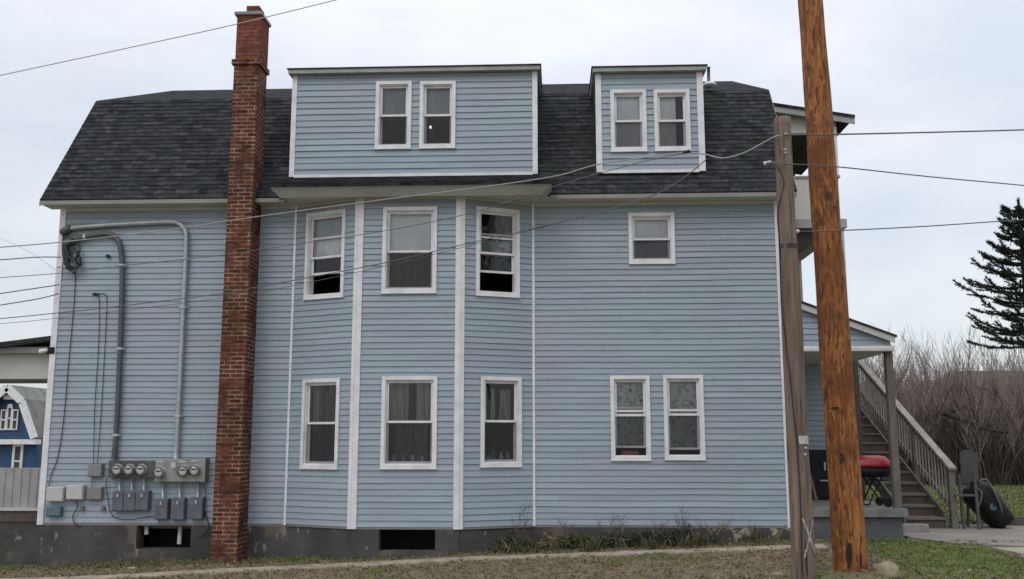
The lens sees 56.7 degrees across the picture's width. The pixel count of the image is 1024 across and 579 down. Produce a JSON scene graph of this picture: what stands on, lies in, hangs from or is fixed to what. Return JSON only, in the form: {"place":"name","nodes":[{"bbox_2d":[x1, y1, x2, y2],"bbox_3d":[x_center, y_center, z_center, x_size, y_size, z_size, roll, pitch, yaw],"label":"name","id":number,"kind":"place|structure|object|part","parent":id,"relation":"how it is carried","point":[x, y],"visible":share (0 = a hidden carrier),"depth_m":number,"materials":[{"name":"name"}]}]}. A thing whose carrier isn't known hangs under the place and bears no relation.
{"place":"outdoors","nodes":[
{"label":"outdoors","id":0,"kind":"place"},
{"bbox_2d":[0,385,46,467],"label":"blue house","id":1,"kind":"structure","parent":0,"point":[22,413],"depth_m":48.63,"materials":[{"name":"blue wood"}]},
{"bbox_2d":[0,409,6,429],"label":"window","id":2,"kind":"structure","parent":1,"relation":"in","point":[3,415],"depth_m":48.72,"materials":[{"name":"glass"}]},
{"bbox_2d":[5,407,13,429],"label":"window","id":3,"kind":"structure","parent":1,"relation":"in","point":[9,409],"depth_m":48.71,"materials":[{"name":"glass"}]},
{"bbox_2d":[11,409,19,429],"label":"window","id":4,"kind":"structure","parent":1,"relation":"in","point":[15,412],"depth_m":48.71,"materials":[{"name":"glass"}]},
{"bbox_2d":[11,444,23,467],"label":"window","id":5,"kind":"structure","parent":1,"relation":"in","point":[18,449],"depth_m":48.39,"materials":[{"name":"glass"}]},
{"bbox_2d":[0,0,335,75],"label":"overhead wire","id":6,"kind":"object","parent":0,"point":[168,39],"visible":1,"depth_m":10.76,"materials":[{"name":"grey"}]},
{"bbox_2d":[0,160,705,318],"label":"overhead wire","id":7,"kind":"object","parent":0,"point":[370,265],"visible":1,"depth_m":13.90,"materials":[{"name":"grey"}]},
{"bbox_2d":[0,225,549,323],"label":"overhead wire","id":8,"kind":"object","parent":7,"relation":"attached to","point":[283,287],"visible":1,"depth_m":14.40,"materials":[{"name":"grey"}]},
{"bbox_2d":[0,544,828,578],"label":"path","id":9,"kind":"structure","parent":0,"point":[455,559],"depth_m":14.03,"materials":[{"name":"concrete"}]},
{"bbox_2d":[0,470,1023,578],"bbox_3d":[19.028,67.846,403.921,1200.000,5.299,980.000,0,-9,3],"label":"ground","id":10,"kind":"structure","parent":0,"point":[830,574],"depth_m":13.33,"materials":[{"name":"green plant"}]},
{"bbox_2d":[44,549,491,571],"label":"foundation weeds","id":11,"kind":"object","parent":10,"relation":"on","point":[191,560],"visible":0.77,"depth_m":14.75,"materials":[{"name":"green plant"}]},
{"bbox_2d":[0,6,907,566],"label":"apartment house","id":12,"kind":"structure","parent":10,"relation":"on","point":[622,362],"depth_m":15.58,"materials":[{"name":"blue wood"}]},
{"bbox_2d":[0,293,58,305],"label":"overhead wire","id":13,"kind":"object","parent":12,"relation":"attached to","point":[29,300],"visible":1,"depth_m":15.45,"materials":[{"name":"grey"}]},
{"bbox_2d":[0,284,59,293],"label":"overhead wire","id":14,"kind":"object","parent":12,"relation":"attached to","point":[30,289],"visible":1,"depth_m":15.48,"materials":[{"name":"grey"}]},
{"bbox_2d":[38,347,54,353],"bbox_3d":[-7.771,1.042,15.995,0.246,0.119,0.431,0,-9,3],"label":"security light","id":15,"kind":"object","parent":12,"relation":"attached to","point":[49,350],"visible":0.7,"depth_m":15.86,"materials":[{"name":"white plastic"}]},
{"bbox_2d":[46,506,63,515],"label":"junction box","id":16,"kind":"object","parent":12,"relation":"attached to","point":[54,510],"visible":1,"depth_m":15.38,"materials":[{"name":"teal plastic"}]},
{"bbox_2d":[46,487,66,501],"bbox_3d":[-7.427,3.335,15.461,0.284,0.233,0.127,0,-9,3],"label":"junction box","id":17,"kind":"object","parent":12,"relation":"attached to","point":[55,494],"visible":1,"depth_m":15.40,"materials":[{"name":"plastic"}]},
{"bbox_2d":[48,274,75,486],"bbox_3d":[-7.473,1.462,15.775,0.196,3.592,0.055,0,-9,3],"label":"cable","id":18,"kind":"object","parent":12,"relation":"attached to","point":[67,380],"visible":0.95,"depth_m":15.78,"materials":[{"name":"black plastic"}]},
{"bbox_2d":[66,485,85,499],"bbox_3d":[-7.103,3.302,15.451,0.278,0.233,0.127,0,-9,3],"label":"junction box","id":19,"kind":"object","parent":12,"relation":"attached to","point":[75,492],"visible":1,"depth_m":15.39,"materials":[{"name":"plastic"}]},
{"bbox_2d":[72,500,80,525],"bbox_3d":[-7.069,3.637,15.409,0.142,0.418,0.042,1,-9,-6],"label":"cable","id":20,"kind":"object","parent":19,"relation":"hanging from","point":[73,514],"visible":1,"depth_m":15.41,"materials":[{"name":"black plastic"}]},
{"bbox_2d":[62,231,126,460],"bbox_3d":[-7.032,0.908,15.813,1.211,3.832,0.140,0,-9,3],"label":"conduit","id":21,"kind":"object","parent":12,"relation":"attached to","point":[119,349],"visible":0.94,"depth_m":15.80,"materials":[{"name":"plastic"}]},
{"bbox_2d":[86,487,103,499],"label":"junction box","id":22,"kind":"object","parent":12,"relation":"attached to","point":[95,493],"visible":1,"depth_m":15.40,"materials":[{"name":"grey plastic"}]},
{"bbox_2d":[88,464,104,476],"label":"junction box","id":23,"kind":"object","parent":12,"relation":"attached to","point":[95,470],"visible":1,"depth_m":15.44,"materials":[{"name":"grey plastic"}]},
{"bbox_2d":[112,490,126,510],"bbox_3d":[-6.372,3.427,15.384,0.190,0.323,0.151,0,-9,3],"label":"breaker box","id":24,"kind":"object","parent":12,"relation":"attached to","point":[117,500],"visible":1,"depth_m":15.32,"materials":[{"name":"metal"}]},
{"bbox_2d":[59,220,189,458],"bbox_3d":[-6.551,0.793,15.808,2.296,3.993,0.140,0,-9,3],"label":"conduit","id":25,"kind":"object","parent":12,"relation":"attached to","point":[67,229],"visible":0.98,"depth_m":15.87,"materials":[{"name":"plastic"}]},
{"bbox_2d":[62,234,81,273],"bbox_3d":[-7.449,-0.614,16.028,0.409,0.715,0.128,0,-9,3],"label":"cable splice","id":26,"kind":"object","parent":25,"relation":"hanging from","point":[67,253],"visible":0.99,"depth_m":15.99,"materials":[{"name":"black rubber"}]},
{"bbox_2d":[0,256,61,259],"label":"overhead wire","id":27,"kind":"object","parent":26,"relation":"attached to","point":[32,257],"visible":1,"depth_m":15.61,"materials":[{"name":"grey"}]},
{"bbox_2d":[123,490,138,510],"bbox_3d":[-6.180,3.425,15.376,0.195,0.323,0.151,0,-9,3],"label":"breaker box","id":28,"kind":"object","parent":12,"relation":"attached to","point":[129,500],"visible":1,"depth_m":15.31,"materials":[{"name":"metal"}]},
{"bbox_2d":[108,461,155,490],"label":"meter bank","id":29,"kind":"structure","parent":12,"relation":"attached to","point":[119,470],"depth_m":15.37,"materials":[{"name":"metal"}]},
{"bbox_2d":[106,477,159,521],"bbox_3d":[-6.151,3.386,15.405,0.942,0.748,0.024,0,-9,3],"label":"cable","id":30,"kind":"object","parent":29,"relation":"attached to","point":[119,518],"visible":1,"depth_m":15.37,"materials":[{"name":"black plastic"}]},
{"bbox_2d":[135,490,151,510],"bbox_3d":[-5.975,3.418,15.367,0.214,0.313,0.151,0,-9,3],"label":"breaker box","id":31,"kind":"object","parent":12,"relation":"attached to","point":[143,500],"visible":1,"depth_m":15.31,"materials":[{"name":"metal"}]},
{"bbox_2d":[154,498,170,519],"bbox_3d":[-5.654,3.545,15.332,0.219,0.332,0.151,0,-9,3],"label":"breaker box","id":32,"kind":"object","parent":12,"relation":"attached to","point":[162,508],"visible":1,"depth_m":15.28,"materials":[{"name":"metal"}]},
{"bbox_2d":[171,497,187,519],"bbox_3d":[-5.382,3.542,15.320,0.219,0.352,0.151,0,-9,3],"label":"breaker box","id":33,"kind":"object","parent":12,"relation":"attached to","point":[178,508],"visible":1,"depth_m":15.27,"materials":[{"name":"metal"}]},
{"bbox_2d":[152,457,208,497],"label":"meter bank","id":34,"kind":"structure","parent":12,"relation":"attached to","point":[179,471],"depth_m":15.32,"materials":[{"name":"grey metal"}]},
{"bbox_2d":[189,497,205,519],"bbox_3d":[-5.079,3.529,15.307,0.217,0.351,0.151,0,-9,3],"label":"breaker box","id":35,"kind":"object","parent":12,"relation":"attached to","point":[197,508],"visible":1,"depth_m":15.25,"materials":[{"name":"metal"}]},
{"bbox_2d":[199,511,208,537],"bbox_3d":[-4.950,3.747,15.305,0.175,0.514,0.040,-3,-9,18],"label":"cable","id":36,"kind":"object","parent":12,"relation":"attached to","point":[208,524],"visible":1,"depth_m":15.27,"materials":[{"name":"black plastic"}]},
{"bbox_2d":[299,378,340,469],"bbox_3d":[-3.038,2.169,15.328,0.751,1.442,0.258,-4,-10,26],"label":"window","id":37,"kind":"structure","parent":12,"relation":"in","point":[319,440],"depth_m":15.38,"materials":[{"name":"white glass"}]},
{"bbox_2d":[303,209,346,300],"bbox_3d":[-3.065,-0.566,15.724,0.811,1.474,0.172,-4,-10,26],"label":"window","id":38,"kind":"structure","parent":12,"relation":"in","point":[324,225],"depth_m":15.81,"materials":[{"name":"white glass"}]},
{"bbox_2d":[374,81,411,149],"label":"window","id":39,"kind":"structure","parent":12,"relation":"in","point":[393,98],"depth_m":16.22,"materials":[{"name":"white glass"}]},
{"bbox_2d":[379,376,437,468],"bbox_3d":[-1.616,2.106,15.023,0.899,1.453,0.256,0,-9,3],"label":"window","id":40,"kind":"structure","parent":12,"relation":"in","point":[411,440],"depth_m":15.03,"materials":[{"name":"white glass"}]},
{"bbox_2d":[381,206,437,293],"bbox_3d":[-1.652,-0.625,15.454,0.904,1.431,0.256,0,-9,3],"label":"window","id":41,"kind":"structure","parent":12,"relation":"in","point":[416,276],"depth_m":15.47,"materials":[{"name":"white glass"}]},
{"bbox_2d":[418,81,455,148],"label":"window","id":42,"kind":"structure","parent":12,"relation":"in","point":[437,98],"depth_m":16.18,"materials":[{"name":"white glass"}]},
{"bbox_2d":[475,206,520,297],"bbox_3d":[-0.266,-0.596,15.631,0.775,1.479,0.256,3,-10,-21],"label":"window","id":43,"kind":"structure","parent":12,"relation":"in","point":[502,221],"depth_m":15.66,"materials":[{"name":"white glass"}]},
{"bbox_2d":[480,376,522,467],"bbox_3d":[-0.209,2.125,15.225,0.713,1.432,0.258,3,-10,-21],"label":"window","id":44,"kind":"structure","parent":12,"relation":"in","point":[504,409],"depth_m":15.21,"materials":[{"name":"white glass"}]},
{"bbox_2d":[610,89,647,152],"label":"window","id":45,"kind":"structure","parent":12,"relation":"in","point":[628,115],"depth_m":16.02,"materials":[{"name":"white glass"}]},
{"bbox_2d":[610,375,651,460],"bbox_3d":[1.910,2.077,15.330,0.653,1.364,0.182,0,-9,3],"label":"window","id":46,"kind":"structure","parent":12,"relation":"in","point":[629,394],"depth_m":15.35,"materials":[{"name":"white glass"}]},
{"bbox_2d":[628,212,675,263],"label":"window","id":47,"kind":"structure","parent":12,"relation":"in","point":[651,236],"depth_m":15.80,"materials":[{"name":"white glass"}]},
{"bbox_2d":[653,89,691,151],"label":"window","id":48,"kind":"structure","parent":12,"relation":"in","point":[665,121],"depth_m":15.97,"materials":[{"name":"white glass"}]},
{"bbox_2d":[663,375,705,459],"bbox_3d":[2.765,2.061,15.288,0.660,1.361,0.172,0,-9,3],"label":"window","id":49,"kind":"structure","parent":12,"relation":"in","point":[683,395],"depth_m":15.31,"materials":[{"name":"white glass"}]},
{"bbox_2d":[811,474,817,500],"bbox_3d":[5.420,3.561,17.061,0.054,0.455,0.216,2,-9,-11],"label":"plank","id":50,"kind":"object","parent":12,"relation":"on","point":[814,491],"visible":0.77,"depth_m":17.03,"materials":[{"name":"grey wood"}]},
{"bbox_2d":[860,455,891,506],"bbox_3d":[5.870,3.145,15.591,0.756,0.817,0.448,0,-9,3],"label":"grill","id":51,"kind":"object","parent":12,"relation":"on","point":[873,466],"visible":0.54,"depth_m":15.44,"materials":[{"name":"red metal"}]},
{"bbox_2d":[495,529,529,551],"bbox_3d":[0.002,3.939,14.858,0.620,0.366,0.481,0,-9,3],"label":"weed tuft","id":52,"kind":"object","parent":10,"relation":"on","point":[513,536],"visible":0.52,"depth_m":14.80,"materials":[{"name":"green"}]},
{"bbox_2d":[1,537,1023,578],"bbox_3d":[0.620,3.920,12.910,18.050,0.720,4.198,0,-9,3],"label":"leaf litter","id":53,"kind":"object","parent":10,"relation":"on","point":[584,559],"visible":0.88,"depth_m":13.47,"materials":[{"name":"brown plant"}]},
{"bbox_2d":[510,502,531,550],"bbox_3d":[0.124,3.675,14.701,0.372,0.790,0.090,0,-9,3],"label":"dry stalk","id":54,"kind":"object","parent":10,"relation":"on","point":[518,531],"visible":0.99,"depth_m":14.71,"materials":[{"name":"brown plant"}]},
{"bbox_2d":[538,532,565,549],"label":"weed tuft","id":55,"kind":"object","parent":10,"relation":"on","point":[544,544],"visible":0.67,"depth_m":14.76,"materials":[{"name":"brown plant"}]},
{"bbox_2d":[554,514,576,538],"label":"dry stalk","id":56,"kind":"object","parent":10,"relation":"on","point":[564,527],"visible":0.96,"depth_m":14.84,"materials":[{"name":"brown plant"}]},
{"bbox_2d":[560,530,596,549],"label":"weed tuft","id":57,"kind":"object","parent":10,"relation":"on","point":[585,538],"visible":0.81,"depth_m":14.76,"materials":[{"name":"green"}]},
{"bbox_2d":[594,515,625,535],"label":"dry stalk","id":58,"kind":"object","parent":10,"relation":"on","point":[611,525],"visible":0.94,"depth_m":14.84,"materials":[{"name":"brown plant"}]},
{"bbox_2d":[595,531,634,548],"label":"weed tuft","id":59,"kind":"object","parent":10,"relation":"on","point":[608,540],"visible":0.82,"depth_m":14.72,"materials":[{"name":"green plant"}]},
{"bbox_2d":[611,524,625,535],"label":"dry stalk","id":60,"kind":"object","parent":10,"relation":"on","point":[620,532],"visible":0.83,"depth_m":14.83,"materials":[{"name":"brown plant"}]},
{"bbox_2d":[490,519,786,554],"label":"weeds","id":61,"kind":"object","parent":10,"relation":"on","point":[699,540],"visible":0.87,"depth_m":14.63,"materials":[{"name":"green plant"}]},
{"bbox_2d":[613,529,667,547],"bbox_3d":[2.010,3.866,14.761,0.910,0.308,0.444,0,-9,-3],"label":"shrub","id":62,"kind":"object","parent":10,"relation":"on","point":[646,532],"visible":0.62,"depth_m":14.70,"materials":[{"name":"green plant"}]},
{"bbox_2d":[647,517,668,532],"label":"dry stalk","id":63,"kind":"object","parent":10,"relation":"on","point":[661,525],"visible":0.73,"depth_m":14.79,"materials":[{"name":"brown plant"}]},
{"bbox_2d":[654,523,694,545],"bbox_3d":[2.548,3.812,14.757,0.834,0.377,0.439,0,-9,3],"label":"shrub","id":64,"kind":"object","parent":10,"relation":"on","point":[675,533],"visible":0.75,"depth_m":14.69,"materials":[{"name":"green plant"}]},
{"bbox_2d":[672,507,691,531],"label":"dry stalk","id":65,"kind":"object","parent":10,"relation":"on","point":[684,526],"visible":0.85,"depth_m":14.80,"materials":[{"name":"brown plant"}]},
{"bbox_2d":[694,519,709,535],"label":"dry stalk","id":66,"kind":"object","parent":10,"relation":"on","point":[700,528],"visible":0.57,"depth_m":14.75,"materials":[{"name":"brown plant"}]},
{"bbox_2d":[717,518,733,542],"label":"dry stalk","id":67,"kind":"object","parent":10,"relation":"on","point":[725,531],"visible":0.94,"depth_m":14.76,"materials":[{"name":"brown plant"}]},
{"bbox_2d":[772,572,783,576],"bbox_3d":[3.397,3.652,12.116,0.143,0.087,0.120,-3,-10,20],"label":"rock","id":68,"kind":"object","parent":10,"relation":"on","point":[778,573],"visible":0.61,"depth_m":12.09,"materials":[{"name":"beige stone"}]},
{"bbox_2d":[774,115,815,578],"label":"utility pole","id":69,"kind":"object","parent":10,"relation":"on","point":[801,525],"visible":1,"depth_m":11.65,"materials":[{"name":"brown wood"}]},
{"bbox_2d":[784,129,1023,135],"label":"overhead wire","id":70,"kind":"object","parent":69,"relation":"attached to","point":[901,132],"visible":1,"depth_m":12.60,"materials":[{"name":"grey"}]},
{"bbox_2d":[798,0,868,572],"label":"utility pole","id":71,"kind":"object","parent":10,"relation":"on","point":[848,538],"visible":0.98,"depth_m":12.39,"materials":[{"name":"brown wood"}]},
{"bbox_2d":[871,561,900,578],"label":"rock","id":72,"kind":"object","parent":10,"relation":"on","point":[888,569],"visible":0.84,"depth_m":11.59,"materials":[{"name":"beige stone"}]},
{"bbox_2d":[860,357,927,438],"bbox_3d":[12.244,4.156,33.315,4.718,5.301,3.345,-3,-10,21],"label":"bare bush","id":73,"kind":"object","parent":10,"relation":"on","point":[881,429],"visible":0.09,"depth_m":33.19,"materials":[{"name":"brown plant"}]},
{"bbox_2d":[858,341,949,462],"bbox_3d":[12.543,4.019,33.098,4.167,5.501,4.304,8,-12,-42],"label":"bare bush","id":74,"kind":"object","parent":10,"relation":"on","point":[917,415],"visible":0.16,"depth_m":32.85,"materials":[{"name":"brown plant"}]},
{"bbox_2d":[860,380,952,453],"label":"distant house","id":75,"kind":"structure","parent":10,"relation":"on","point":[916,396],"depth_m":67.04,"materials":[{"name":"stone"}]},
{"bbox_2d":[860,322,956,424],"bbox_3d":[14.545,4.225,36.814,4.893,6.254,4.737,1,-9,-9],"label":"bare bush","id":76,"kind":"object","parent":10,"relation":"on","point":[897,373],"visible":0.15,"depth_m":36.02,"materials":[{"name":"brown plant"}]},
{"bbox_2d":[903,523,928,531],"bbox_3d":[6.747,4.011,15.920,0.440,0.150,0.200,0,-9,3],"label":"concrete block","id":77,"kind":"object","parent":10,"relation":"on","point":[915,527],"depth_m":15.83,"materials":[{"name":"grey concrete"}]},
{"bbox_2d":[881,333,972,481],"bbox_3d":[14.634,4.153,33.333,3.558,5.316,6.906,-3,-9,18],"label":"bare bush","id":78,"kind":"object","parent":10,"relation":"on","point":[932,399],"visible":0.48,"depth_m":32.88,"materials":[{"name":"brown plant"}]},
{"bbox_2d":[860,324,1023,446],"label":"bare bush","id":79,"kind":"object","parent":10,"relation":"on","point":[924,354],"visible":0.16,"depth_m":36.77,"materials":[{"name":"brown plant"}]},
{"bbox_2d":[864,389,1023,485],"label":"undergrowth","id":80,"kind":"object","parent":10,"relation":"on","point":[1018,474],"visible":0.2,"depth_m":32.21,"materials":[{"name":"brown plant"}]},
{"bbox_2d":[868,310,1023,485],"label":"bare bush","id":81,"kind":"object","parent":10,"relation":"on","point":[975,413],"visible":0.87,"depth_m":31.82,"materials":[{"name":"brown plant"}]},
{"bbox_2d":[940,404,1008,433],"bbox_3d":[15.547,4.355,32.004,2.106,1.054,0.537,0,-9,3],"label":"leaning trunk","id":82,"kind":"object","parent":81,"relation":"on","point":[950,414],"visible":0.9,"depth_m":31.89,"materials":[{"name":"brown plant"}]},
{"bbox_2d":[916,323,1023,445],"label":"bare bush","id":83,"kind":"object","parent":10,"relation":"on","point":[1010,363],"visible":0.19,"depth_m":37.08,"materials":[{"name":"brown plant"}]},
{"bbox_2d":[934,371,1022,428],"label":"distant house","id":84,"kind":"structure","parent":10,"relation":"on","point":[979,383],"depth_m":62.85,"materials":[{"name":"stone"}]},
{"bbox_2d":[951,341,1023,481],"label":"bare bush","id":85,"kind":"object","parent":10,"relation":"on","point":[1004,380],"visible":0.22,"depth_m":33.38,"materials":[{"name":"brown plant"}]},
{"bbox_2d":[952,197,1023,350],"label":"spruce tree","id":86,"kind":"object","parent":10,"relation":"on","point":[1015,296],"visible":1,"depth_m":23.70,"materials":[{"name":"green plant"}]},
{"bbox_2d":[981,353,1023,399],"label":"bare bush","id":87,"kind":"object","parent":10,"relation":"on","point":[1015,374],"visible":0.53,"depth_m":34.26,"materials":[{"name":"brown plant"}]},
{"bbox_2d":[999,352,1023,415],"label":"bare bush","id":88,"kind":"object","parent":10,"relation":"on","point":[1015,383],"visible":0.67,"depth_m":33.30,"materials":[{"name":"brown plant"}]},
{"bbox_2d":[1010,516,1023,525],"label":"timber edging","id":89,"kind":"object","parent":10,"relation":"on","point":[1018,520],"depth_m":17.05,"materials":[{"name":"brown wood"}]},
{"bbox_2d":[0,0,1023,388],"label":"sky","id":90,"kind":"structure","parent":0,"point":[894,65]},
{"bbox_2d":[809,450,828,499],"bbox_3d":[5.770,3.394,17.413,0.766,0.893,0.545,0,-9,3],"label":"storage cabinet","id":91,"kind":"object","parent":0,"point":[818,465],"visible":0.16,"depth_m":17.19,"materials":[{"name":"black plastic"}]},
{"bbox_3d":[5.759,3.362,17.180,0.726,0.803,0.014,0,-9,3],"label":"door","id":92,"kind":"part","parent":91,"relation":"part of","materials":[{"name":"black plastic"}]},
{"bbox_2d":[865,484,1023,524],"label":"lawn grass","id":93,"kind":"structure","parent":0,"point":[1006,499],"depth_m":24.67,"materials":[{"name":"green plant"}]},
{"bbox_2d":[903,525,1023,546],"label":"patio","id":94,"kind":"structure","parent":0,"point":[1007,534],"depth_m":15.28,"materials":[{"name":"concrete"}]},
{"bbox_2d":[852,360,958,528],"bbox_3d":[7.221,2.988,19.985,1.365,3.616,6.760,0,-9,3],"label":"outdoor staircase","id":95,"kind":"structure","parent":94,"relation":"on","point":[920,503],"depth_m":18.04,"materials":[{"name":"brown wood"}]},
{"bbox_2d":[948,450,980,529],"bbox_3d":[7.997,3.504,16.676,0.681,1.346,0.588,0,-9,3],"label":"chair","id":96,"kind":"object","parent":94,"relation":"on","point":[969,467],"visible":0.84,"depth_m":16.79,"materials":[{"name":"grey plastic"}]},
{"bbox_2d":[962,478,1014,528],"bbox_3d":[8.372,3.767,16.722,0.763,0.879,0.731,0,-9,3],"label":"garden cart","id":97,"kind":"object","parent":94,"relation":"on","point":[995,511],"visible":0.94,"depth_m":16.45,"materials":[{"name":"black plastic"}]},
{"bbox_2d":[992,547,1023,558],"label":"pavement","id":98,"kind":"structure","parent":0,"point":[1018,552],"depth_m":13.37,"materials":[{"name":"concrete"}]},
{"bbox_3d":[-7.020,0.076,15.973,0.120,0.049,0.060,0,-9,3],"label":"wall hook","id":99,"kind":"object","parent":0,"visible":0},
{"bbox_2d":[93,295,99,463],"bbox_3d":[-6.925,1.476,15.761,0.179,2.838,0.032,-2,-9,13],"label":"cable","id":100,"kind":"object","parent":99,"relation":"hanging from","point":[96,379],"visible":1,"depth_m":15.76,"materials":[{"name":"black plastic"}]},
{"bbox_2d":[97,293,106,463],"bbox_3d":[-6.884,1.467,15.752,0.218,2.854,0.043,0,-9,3],"label":"cable","id":101,"kind":"object","parent":99,"relation":"hanging from","point":[103,376],"visible":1,"depth_m":15.77,"materials":[{"name":"black plastic"}]},
{"bbox_3d":[2.377,-1.876,12.902,0.103,0.064,0.051,0,-9,3],"label":"insulator","id":102,"kind":"object","parent":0,"visible":0},
{"bbox_2d":[690,135,780,158],"bbox_3d":[2.912,-1.850,12.504,1.388,0.204,0.087,-8,-12,42],"label":"overhead wire","id":103,"kind":"object","parent":102,"relation":"attached to","point":[737,154],"visible":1,"depth_m":12.47,"materials":[{"name":"grey"}]},
{"bbox_2d":[0,152,682,247],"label":"overhead wire","id":104,"kind":"object","parent":103,"relation":"attached to","point":[351,203],"visible":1,"depth_m":14.46,"materials":[{"name":"grey"}]},
{"bbox_2d":[0,153,683,277],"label":"overhead wire","id":105,"kind":"object","parent":103,"relation":"attached to","point":[353,235],"visible":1,"depth_m":14.22,"materials":[{"name":"grey"}]},
{"bbox_3d":[3.619,-0.739,12.107,0.103,0.064,0.051,0,-9,3],"label":"insulator","id":106,"kind":"object","parent":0,"visible":0},
{"bbox_2d":[800,219,1023,231],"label":"overhead wire","id":107,"kind":"object","parent":106,"relation":"attached to","point":[908,227],"visible":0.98,"depth_m":12.68,"materials":[{"name":"grey"}]},
{"bbox_3d":[3.324,-1.649,12.346,0.103,0.064,0.051,0,-9,3],"label":"insulator","id":108,"kind":"object","parent":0,"visible":0},
{"bbox_2d":[766,162,1023,185],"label":"overhead wire","id":109,"kind":"object","parent":108,"relation":"attached to","point":[892,172],"visible":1,"depth_m":12.45,"materials":[{"name":"grey"}]}
]}

